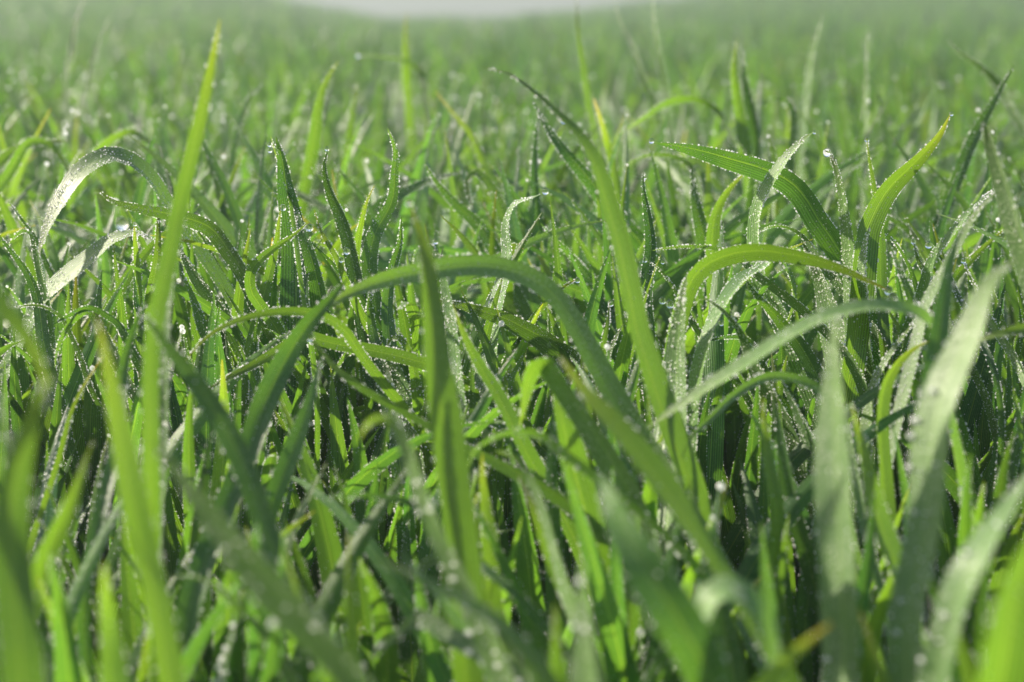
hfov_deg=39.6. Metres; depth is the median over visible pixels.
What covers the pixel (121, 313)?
grass blade
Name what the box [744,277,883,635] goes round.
grass blade
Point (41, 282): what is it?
grass blade
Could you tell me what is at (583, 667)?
grass blade
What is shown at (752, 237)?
grass blade
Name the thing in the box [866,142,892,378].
grass blade
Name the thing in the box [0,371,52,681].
grass blade
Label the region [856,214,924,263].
grass blade
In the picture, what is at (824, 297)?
grass blade
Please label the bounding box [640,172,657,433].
grass blade
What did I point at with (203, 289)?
grass blade
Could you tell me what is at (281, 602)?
grass blade
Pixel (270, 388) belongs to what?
grass blade
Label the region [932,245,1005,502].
grass blade
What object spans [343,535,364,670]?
grass blade
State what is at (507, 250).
grass blade
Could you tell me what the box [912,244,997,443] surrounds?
grass blade
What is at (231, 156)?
grass blade
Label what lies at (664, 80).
grass blade
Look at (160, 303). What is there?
grass blade
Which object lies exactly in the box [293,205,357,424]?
grass blade
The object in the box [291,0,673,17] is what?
ground
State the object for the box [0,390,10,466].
grass blade
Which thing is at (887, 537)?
grass blade
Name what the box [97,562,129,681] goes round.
grass blade
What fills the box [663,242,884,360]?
grass blade
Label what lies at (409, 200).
dewdrop
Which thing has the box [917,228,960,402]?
grass blade
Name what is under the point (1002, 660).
grass blade
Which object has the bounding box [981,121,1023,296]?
grass blade
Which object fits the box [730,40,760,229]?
grass blade
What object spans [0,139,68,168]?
grass blade
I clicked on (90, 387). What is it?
grass blade
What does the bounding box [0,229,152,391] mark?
grass blade
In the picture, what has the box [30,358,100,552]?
grass blade
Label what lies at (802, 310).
grass blade
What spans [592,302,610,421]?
grass blade
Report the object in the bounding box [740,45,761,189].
grass blade
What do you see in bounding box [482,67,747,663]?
grass blade
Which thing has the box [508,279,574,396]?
grass blade
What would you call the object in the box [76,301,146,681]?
grass blade
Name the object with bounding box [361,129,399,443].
grass blade
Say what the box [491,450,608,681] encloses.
grass blade
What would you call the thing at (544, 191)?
dewdrop
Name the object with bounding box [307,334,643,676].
grass blade
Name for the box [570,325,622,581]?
grass blade
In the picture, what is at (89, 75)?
grass blade
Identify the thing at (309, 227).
dewdrop
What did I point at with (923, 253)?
grass blade
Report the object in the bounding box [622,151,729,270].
grass blade
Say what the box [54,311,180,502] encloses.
grass blade
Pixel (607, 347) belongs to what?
dewdrops on crop
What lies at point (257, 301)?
grass blade
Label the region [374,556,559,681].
grass blade
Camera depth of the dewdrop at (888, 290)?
0.46 m
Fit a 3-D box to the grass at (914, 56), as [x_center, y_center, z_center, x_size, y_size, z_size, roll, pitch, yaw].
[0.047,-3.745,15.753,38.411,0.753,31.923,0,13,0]
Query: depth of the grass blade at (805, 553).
0.42 m
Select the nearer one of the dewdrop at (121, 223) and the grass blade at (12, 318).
the grass blade at (12, 318)
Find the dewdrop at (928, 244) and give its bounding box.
[925,241,931,248]
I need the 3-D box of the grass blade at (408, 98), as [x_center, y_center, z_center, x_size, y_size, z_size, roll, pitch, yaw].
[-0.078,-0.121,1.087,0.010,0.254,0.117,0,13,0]
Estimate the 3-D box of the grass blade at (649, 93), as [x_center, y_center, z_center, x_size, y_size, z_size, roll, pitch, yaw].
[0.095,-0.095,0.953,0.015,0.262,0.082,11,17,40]
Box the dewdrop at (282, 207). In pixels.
[280,204,285,210]
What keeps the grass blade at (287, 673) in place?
on the ground at (476, 8)
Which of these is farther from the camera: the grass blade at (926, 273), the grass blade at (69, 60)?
the grass blade at (69, 60)
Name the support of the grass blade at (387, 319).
on the ground at (476, 8)
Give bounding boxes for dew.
[0,53,1023,681]
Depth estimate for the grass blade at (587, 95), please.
0.92 m
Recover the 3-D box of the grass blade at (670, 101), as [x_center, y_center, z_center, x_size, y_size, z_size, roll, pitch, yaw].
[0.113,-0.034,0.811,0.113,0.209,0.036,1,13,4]
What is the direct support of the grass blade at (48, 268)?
on the ground at (476, 8)
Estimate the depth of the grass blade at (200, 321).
0.52 m
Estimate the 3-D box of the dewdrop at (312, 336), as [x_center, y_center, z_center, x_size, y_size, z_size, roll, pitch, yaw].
[-0.060,-0.001,0.420,0.003,0.003,0.003,0,13,0]
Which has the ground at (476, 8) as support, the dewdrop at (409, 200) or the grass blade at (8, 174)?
the grass blade at (8, 174)
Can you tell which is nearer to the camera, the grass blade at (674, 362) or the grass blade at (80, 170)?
the grass blade at (674, 362)
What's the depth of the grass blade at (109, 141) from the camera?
0.74 m
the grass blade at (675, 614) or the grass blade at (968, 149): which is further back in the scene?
the grass blade at (968, 149)
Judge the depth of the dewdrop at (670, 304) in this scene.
0.50 m
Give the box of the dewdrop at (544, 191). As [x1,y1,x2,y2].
[542,188,547,194]
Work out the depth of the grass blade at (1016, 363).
0.49 m
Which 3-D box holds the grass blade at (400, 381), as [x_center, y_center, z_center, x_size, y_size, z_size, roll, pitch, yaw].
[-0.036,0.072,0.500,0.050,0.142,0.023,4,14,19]
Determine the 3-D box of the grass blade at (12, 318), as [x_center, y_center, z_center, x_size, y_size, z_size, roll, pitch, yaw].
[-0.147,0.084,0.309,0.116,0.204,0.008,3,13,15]
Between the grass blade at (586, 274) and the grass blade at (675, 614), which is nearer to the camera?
the grass blade at (675, 614)
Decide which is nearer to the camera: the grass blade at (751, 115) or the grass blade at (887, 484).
the grass blade at (887, 484)
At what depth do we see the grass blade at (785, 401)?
0.51 m
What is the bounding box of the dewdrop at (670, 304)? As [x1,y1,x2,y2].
[666,300,673,308]
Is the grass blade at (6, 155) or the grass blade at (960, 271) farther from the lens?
the grass blade at (6, 155)
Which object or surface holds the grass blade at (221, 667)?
on the ground at (476, 8)
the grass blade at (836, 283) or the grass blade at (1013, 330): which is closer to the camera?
the grass blade at (1013, 330)
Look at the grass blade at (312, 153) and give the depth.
0.74 m
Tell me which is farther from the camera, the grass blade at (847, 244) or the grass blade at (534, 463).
the grass blade at (847, 244)
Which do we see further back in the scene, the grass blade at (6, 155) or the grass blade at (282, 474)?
the grass blade at (6, 155)
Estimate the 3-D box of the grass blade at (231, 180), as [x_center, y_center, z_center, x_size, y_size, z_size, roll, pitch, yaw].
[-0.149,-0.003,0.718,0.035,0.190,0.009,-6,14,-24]
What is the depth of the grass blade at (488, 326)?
0.52 m
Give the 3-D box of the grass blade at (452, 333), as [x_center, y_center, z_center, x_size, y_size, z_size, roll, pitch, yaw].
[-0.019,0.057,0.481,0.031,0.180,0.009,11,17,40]
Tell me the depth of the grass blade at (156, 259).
0.51 m
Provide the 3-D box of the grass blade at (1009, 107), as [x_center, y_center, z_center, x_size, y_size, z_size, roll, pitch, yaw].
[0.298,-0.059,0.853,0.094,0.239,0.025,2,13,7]
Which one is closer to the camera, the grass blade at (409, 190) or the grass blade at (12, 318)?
the grass blade at (12, 318)
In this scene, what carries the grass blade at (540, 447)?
on the ground at (476, 8)
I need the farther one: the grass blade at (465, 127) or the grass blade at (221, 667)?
the grass blade at (465, 127)
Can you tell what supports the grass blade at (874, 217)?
on the ground at (476, 8)
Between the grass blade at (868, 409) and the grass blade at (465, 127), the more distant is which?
the grass blade at (465, 127)
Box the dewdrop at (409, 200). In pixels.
[405,198,412,205]
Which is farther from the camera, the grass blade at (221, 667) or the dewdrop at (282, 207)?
the dewdrop at (282, 207)
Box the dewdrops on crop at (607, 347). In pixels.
[1,19,1022,636]
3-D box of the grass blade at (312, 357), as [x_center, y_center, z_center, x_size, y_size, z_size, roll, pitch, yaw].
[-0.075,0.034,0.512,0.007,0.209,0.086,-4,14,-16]
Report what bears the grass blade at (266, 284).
on the ground at (476, 8)
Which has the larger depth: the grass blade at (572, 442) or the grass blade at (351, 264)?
the grass blade at (351, 264)
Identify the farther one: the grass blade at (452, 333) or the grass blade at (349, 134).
the grass blade at (349, 134)
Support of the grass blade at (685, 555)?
on the ground at (476, 8)
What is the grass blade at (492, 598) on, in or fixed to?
on the ground at (476, 8)
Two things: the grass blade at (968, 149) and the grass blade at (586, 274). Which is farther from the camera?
the grass blade at (968, 149)
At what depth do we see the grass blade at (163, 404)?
0.38 m
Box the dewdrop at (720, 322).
[718,320,723,325]
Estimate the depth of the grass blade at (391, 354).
0.47 m
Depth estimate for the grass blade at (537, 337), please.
0.51 m
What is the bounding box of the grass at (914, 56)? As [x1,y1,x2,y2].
[0,0,1023,681]
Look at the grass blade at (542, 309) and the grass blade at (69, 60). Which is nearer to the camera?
the grass blade at (542, 309)
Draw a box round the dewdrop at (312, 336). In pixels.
[308,333,314,341]
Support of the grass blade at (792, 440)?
on the ground at (476, 8)
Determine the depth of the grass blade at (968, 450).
0.47 m
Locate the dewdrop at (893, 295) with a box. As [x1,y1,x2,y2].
[887,292,897,298]
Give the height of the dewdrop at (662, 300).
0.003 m
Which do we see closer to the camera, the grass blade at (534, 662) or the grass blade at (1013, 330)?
the grass blade at (534, 662)
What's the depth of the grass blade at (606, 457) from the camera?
0.39 m
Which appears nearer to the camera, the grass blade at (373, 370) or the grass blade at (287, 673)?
the grass blade at (287, 673)
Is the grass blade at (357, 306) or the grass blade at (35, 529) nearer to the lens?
the grass blade at (35, 529)
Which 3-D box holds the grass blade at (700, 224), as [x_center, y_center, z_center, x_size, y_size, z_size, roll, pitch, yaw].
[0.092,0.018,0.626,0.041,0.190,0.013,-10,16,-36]
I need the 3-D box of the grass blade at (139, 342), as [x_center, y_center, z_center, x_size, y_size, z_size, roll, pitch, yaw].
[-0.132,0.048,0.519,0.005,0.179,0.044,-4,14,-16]
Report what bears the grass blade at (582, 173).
on the ground at (476, 8)
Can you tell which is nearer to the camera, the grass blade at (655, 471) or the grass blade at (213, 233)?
the grass blade at (655, 471)
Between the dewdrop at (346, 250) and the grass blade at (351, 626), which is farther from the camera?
the dewdrop at (346, 250)
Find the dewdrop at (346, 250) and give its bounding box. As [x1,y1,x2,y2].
[343,247,349,254]
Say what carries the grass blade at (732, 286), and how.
on the ground at (476, 8)
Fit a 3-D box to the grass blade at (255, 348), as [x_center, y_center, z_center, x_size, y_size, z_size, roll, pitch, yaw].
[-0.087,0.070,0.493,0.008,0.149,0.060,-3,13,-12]
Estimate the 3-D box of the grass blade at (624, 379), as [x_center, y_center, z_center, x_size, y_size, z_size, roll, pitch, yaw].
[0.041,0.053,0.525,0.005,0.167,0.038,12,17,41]
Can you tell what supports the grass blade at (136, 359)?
on the ground at (476, 8)
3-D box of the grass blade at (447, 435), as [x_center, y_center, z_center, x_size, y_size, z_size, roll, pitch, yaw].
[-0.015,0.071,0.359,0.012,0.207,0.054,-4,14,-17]
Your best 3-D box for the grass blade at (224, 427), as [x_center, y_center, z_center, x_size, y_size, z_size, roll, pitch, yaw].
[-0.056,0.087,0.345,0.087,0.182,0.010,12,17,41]
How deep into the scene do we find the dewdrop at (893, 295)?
0.46 m
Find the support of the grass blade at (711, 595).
on the ground at (476, 8)
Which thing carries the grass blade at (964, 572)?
on the ground at (476, 8)
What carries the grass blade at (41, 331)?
on the ground at (476, 8)
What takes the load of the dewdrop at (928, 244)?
attached to the grass blade at (1001, 431)
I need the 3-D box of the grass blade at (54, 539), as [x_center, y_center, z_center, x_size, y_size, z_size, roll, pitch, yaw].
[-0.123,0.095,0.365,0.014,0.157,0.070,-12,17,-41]
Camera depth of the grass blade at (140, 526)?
0.30 m
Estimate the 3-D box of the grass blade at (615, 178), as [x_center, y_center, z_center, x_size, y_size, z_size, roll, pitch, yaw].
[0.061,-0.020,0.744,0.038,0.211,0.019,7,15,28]
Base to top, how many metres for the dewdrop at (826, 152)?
0.003 m
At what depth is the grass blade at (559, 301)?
0.42 m
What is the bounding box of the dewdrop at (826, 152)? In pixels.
[823,148,830,156]
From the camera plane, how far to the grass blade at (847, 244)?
0.52 m
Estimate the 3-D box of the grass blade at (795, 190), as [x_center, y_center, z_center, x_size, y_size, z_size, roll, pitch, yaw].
[0.111,0.028,0.546,0.118,0.208,0.014,1,13,4]
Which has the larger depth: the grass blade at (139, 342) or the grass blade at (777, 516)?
the grass blade at (139, 342)
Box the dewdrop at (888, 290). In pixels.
[884,286,892,294]
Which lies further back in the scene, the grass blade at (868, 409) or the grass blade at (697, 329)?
the grass blade at (697, 329)
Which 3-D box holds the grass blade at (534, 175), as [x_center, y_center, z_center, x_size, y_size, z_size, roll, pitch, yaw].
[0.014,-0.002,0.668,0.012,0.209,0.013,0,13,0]
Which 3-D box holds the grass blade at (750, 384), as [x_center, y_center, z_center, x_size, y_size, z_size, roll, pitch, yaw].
[0.085,0.086,0.416,0.070,0.151,0.034,5,14,21]
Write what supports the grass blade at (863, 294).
on the ground at (476, 8)
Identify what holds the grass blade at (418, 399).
on the ground at (476, 8)
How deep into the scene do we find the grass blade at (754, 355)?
0.38 m
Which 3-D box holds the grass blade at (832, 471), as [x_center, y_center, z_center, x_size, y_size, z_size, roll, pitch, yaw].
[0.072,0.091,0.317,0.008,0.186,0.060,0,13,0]
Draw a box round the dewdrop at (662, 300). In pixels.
[659,297,665,303]
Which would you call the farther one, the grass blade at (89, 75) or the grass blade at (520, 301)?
the grass blade at (89, 75)
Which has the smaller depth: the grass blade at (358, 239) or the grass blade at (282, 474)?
the grass blade at (282, 474)
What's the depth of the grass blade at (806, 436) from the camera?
0.46 m
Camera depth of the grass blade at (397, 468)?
0.49 m
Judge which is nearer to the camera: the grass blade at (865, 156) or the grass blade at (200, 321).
the grass blade at (200, 321)
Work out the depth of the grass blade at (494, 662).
0.31 m
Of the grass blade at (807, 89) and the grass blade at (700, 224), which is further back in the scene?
the grass blade at (807, 89)
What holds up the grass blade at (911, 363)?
on the ground at (476, 8)
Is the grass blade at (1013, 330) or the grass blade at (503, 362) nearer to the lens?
the grass blade at (1013, 330)
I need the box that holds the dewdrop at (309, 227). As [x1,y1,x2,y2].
[306,223,312,231]
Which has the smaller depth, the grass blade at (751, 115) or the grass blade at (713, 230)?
the grass blade at (713, 230)
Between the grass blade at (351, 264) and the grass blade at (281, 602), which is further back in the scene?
the grass blade at (351, 264)
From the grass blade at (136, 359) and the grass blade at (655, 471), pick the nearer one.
the grass blade at (655, 471)
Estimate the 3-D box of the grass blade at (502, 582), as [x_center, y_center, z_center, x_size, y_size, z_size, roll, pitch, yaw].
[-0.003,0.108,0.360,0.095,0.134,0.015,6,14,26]
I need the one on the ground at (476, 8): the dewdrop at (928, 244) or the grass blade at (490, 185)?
the grass blade at (490, 185)
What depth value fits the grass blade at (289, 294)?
0.53 m
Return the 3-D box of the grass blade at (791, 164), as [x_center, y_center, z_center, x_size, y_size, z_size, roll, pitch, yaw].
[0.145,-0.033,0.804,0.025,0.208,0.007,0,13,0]
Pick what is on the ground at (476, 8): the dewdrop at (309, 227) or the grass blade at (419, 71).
the grass blade at (419, 71)
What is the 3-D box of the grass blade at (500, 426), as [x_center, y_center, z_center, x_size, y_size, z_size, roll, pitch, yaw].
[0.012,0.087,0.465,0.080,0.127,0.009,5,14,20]
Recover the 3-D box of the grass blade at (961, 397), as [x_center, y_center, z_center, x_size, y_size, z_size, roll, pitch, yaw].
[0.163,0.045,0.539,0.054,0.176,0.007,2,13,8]
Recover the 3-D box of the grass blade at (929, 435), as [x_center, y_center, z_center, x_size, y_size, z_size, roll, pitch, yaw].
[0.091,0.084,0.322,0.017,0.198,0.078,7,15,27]
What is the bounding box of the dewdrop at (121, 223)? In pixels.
[115,217,127,229]
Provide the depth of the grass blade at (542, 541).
0.37 m
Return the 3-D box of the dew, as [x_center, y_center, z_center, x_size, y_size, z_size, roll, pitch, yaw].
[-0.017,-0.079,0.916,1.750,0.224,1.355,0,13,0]
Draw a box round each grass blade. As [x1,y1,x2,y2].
[0,136,68,193]
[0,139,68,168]
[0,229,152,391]
[0,234,90,561]
[0,292,49,401]
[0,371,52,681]
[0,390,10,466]
[8,201,103,397]
[8,229,59,375]
[14,302,108,431]
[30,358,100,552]
[32,439,93,622]
[38,146,277,420]
[42,128,163,257]
[54,304,172,438]
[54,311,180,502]
[63,0,83,149]
[71,14,110,148]
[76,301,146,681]
[95,316,186,681]
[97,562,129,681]
[98,189,275,346]
[112,243,133,414]
[131,226,145,380]
[139,19,220,681]
[140,310,321,681]
[143,218,161,333]
[152,440,369,681]
[159,269,175,559]
[173,278,347,681]
[177,573,300,681]
[179,245,276,431]
[180,270,291,556]
[187,306,434,460]
[211,331,492,469]
[211,613,235,681]
[212,146,244,255]
[226,83,262,202]
[233,210,281,432]
[240,356,321,633]
[243,221,353,477]
[247,318,268,458]
[271,138,321,477]
[275,136,311,515]
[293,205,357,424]
[297,60,338,221]
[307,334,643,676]
[314,210,382,345]
[320,491,571,665]
[322,151,383,446]
[324,171,463,290]
[328,252,761,673]
[329,343,426,483]
[340,82,357,207]
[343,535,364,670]
[354,187,375,452]
[359,414,514,681]
[360,54,439,172]
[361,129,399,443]
[362,608,531,681]
[365,291,416,566]
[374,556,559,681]
[380,217,403,530]
[386,335,434,478]
[401,13,416,167]
[402,386,607,532]
[408,201,484,681]
[412,243,475,491]
[424,162,543,357]
[428,413,560,492]
[435,91,499,230]
[442,300,594,384]
[453,305,604,661]
[464,169,540,303]
[466,194,539,411]
[468,428,705,585]
[478,278,502,354]
[478,453,518,663]
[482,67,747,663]
[490,321,531,410]
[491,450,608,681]
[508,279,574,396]
[517,474,598,650]
[518,356,675,674]
[529,114,543,265]
[532,99,667,343]
[541,224,616,333]
[552,394,609,655]
[559,355,802,681]
[569,557,597,681]
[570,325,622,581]
[575,0,601,155]
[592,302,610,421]
[593,98,621,203]
[598,474,734,681]
[613,94,772,214]
[614,0,668,200]
[620,255,660,388]
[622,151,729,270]
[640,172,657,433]
[644,276,688,653]
[646,298,974,534]
[648,261,752,411]
[652,0,683,221]
[653,244,877,465]
[655,142,916,458]
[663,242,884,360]
[686,261,797,456]
[690,168,740,373]
[690,370,888,636]
[693,297,814,521]
[694,576,779,681]
[696,333,812,431]
[704,175,743,306]
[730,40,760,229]
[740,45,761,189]
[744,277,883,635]
[746,132,853,499]
[755,97,797,204]
[759,225,905,473]
[761,398,797,672]
[774,402,821,656]
[782,381,815,509]
[794,14,823,218]
[802,242,861,423]
[813,314,859,681]
[829,154,853,509]
[840,115,949,423]
[851,404,926,657]
[853,324,912,558]
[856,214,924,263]
[856,226,878,417]
[860,32,868,215]
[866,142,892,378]
[872,192,994,578]
[876,340,927,582]
[884,231,964,407]
[884,258,1016,681]
[889,244,986,505]
[892,188,993,362]
[894,66,1013,333]
[908,226,940,275]
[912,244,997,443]
[916,476,1023,681]
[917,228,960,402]
[929,229,1002,312]
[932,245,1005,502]
[947,40,1023,137]
[963,263,1023,386]
[977,543,1023,681]
[979,323,1023,341]
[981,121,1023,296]
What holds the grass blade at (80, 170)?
on the ground at (476, 8)
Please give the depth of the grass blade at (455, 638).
0.33 m

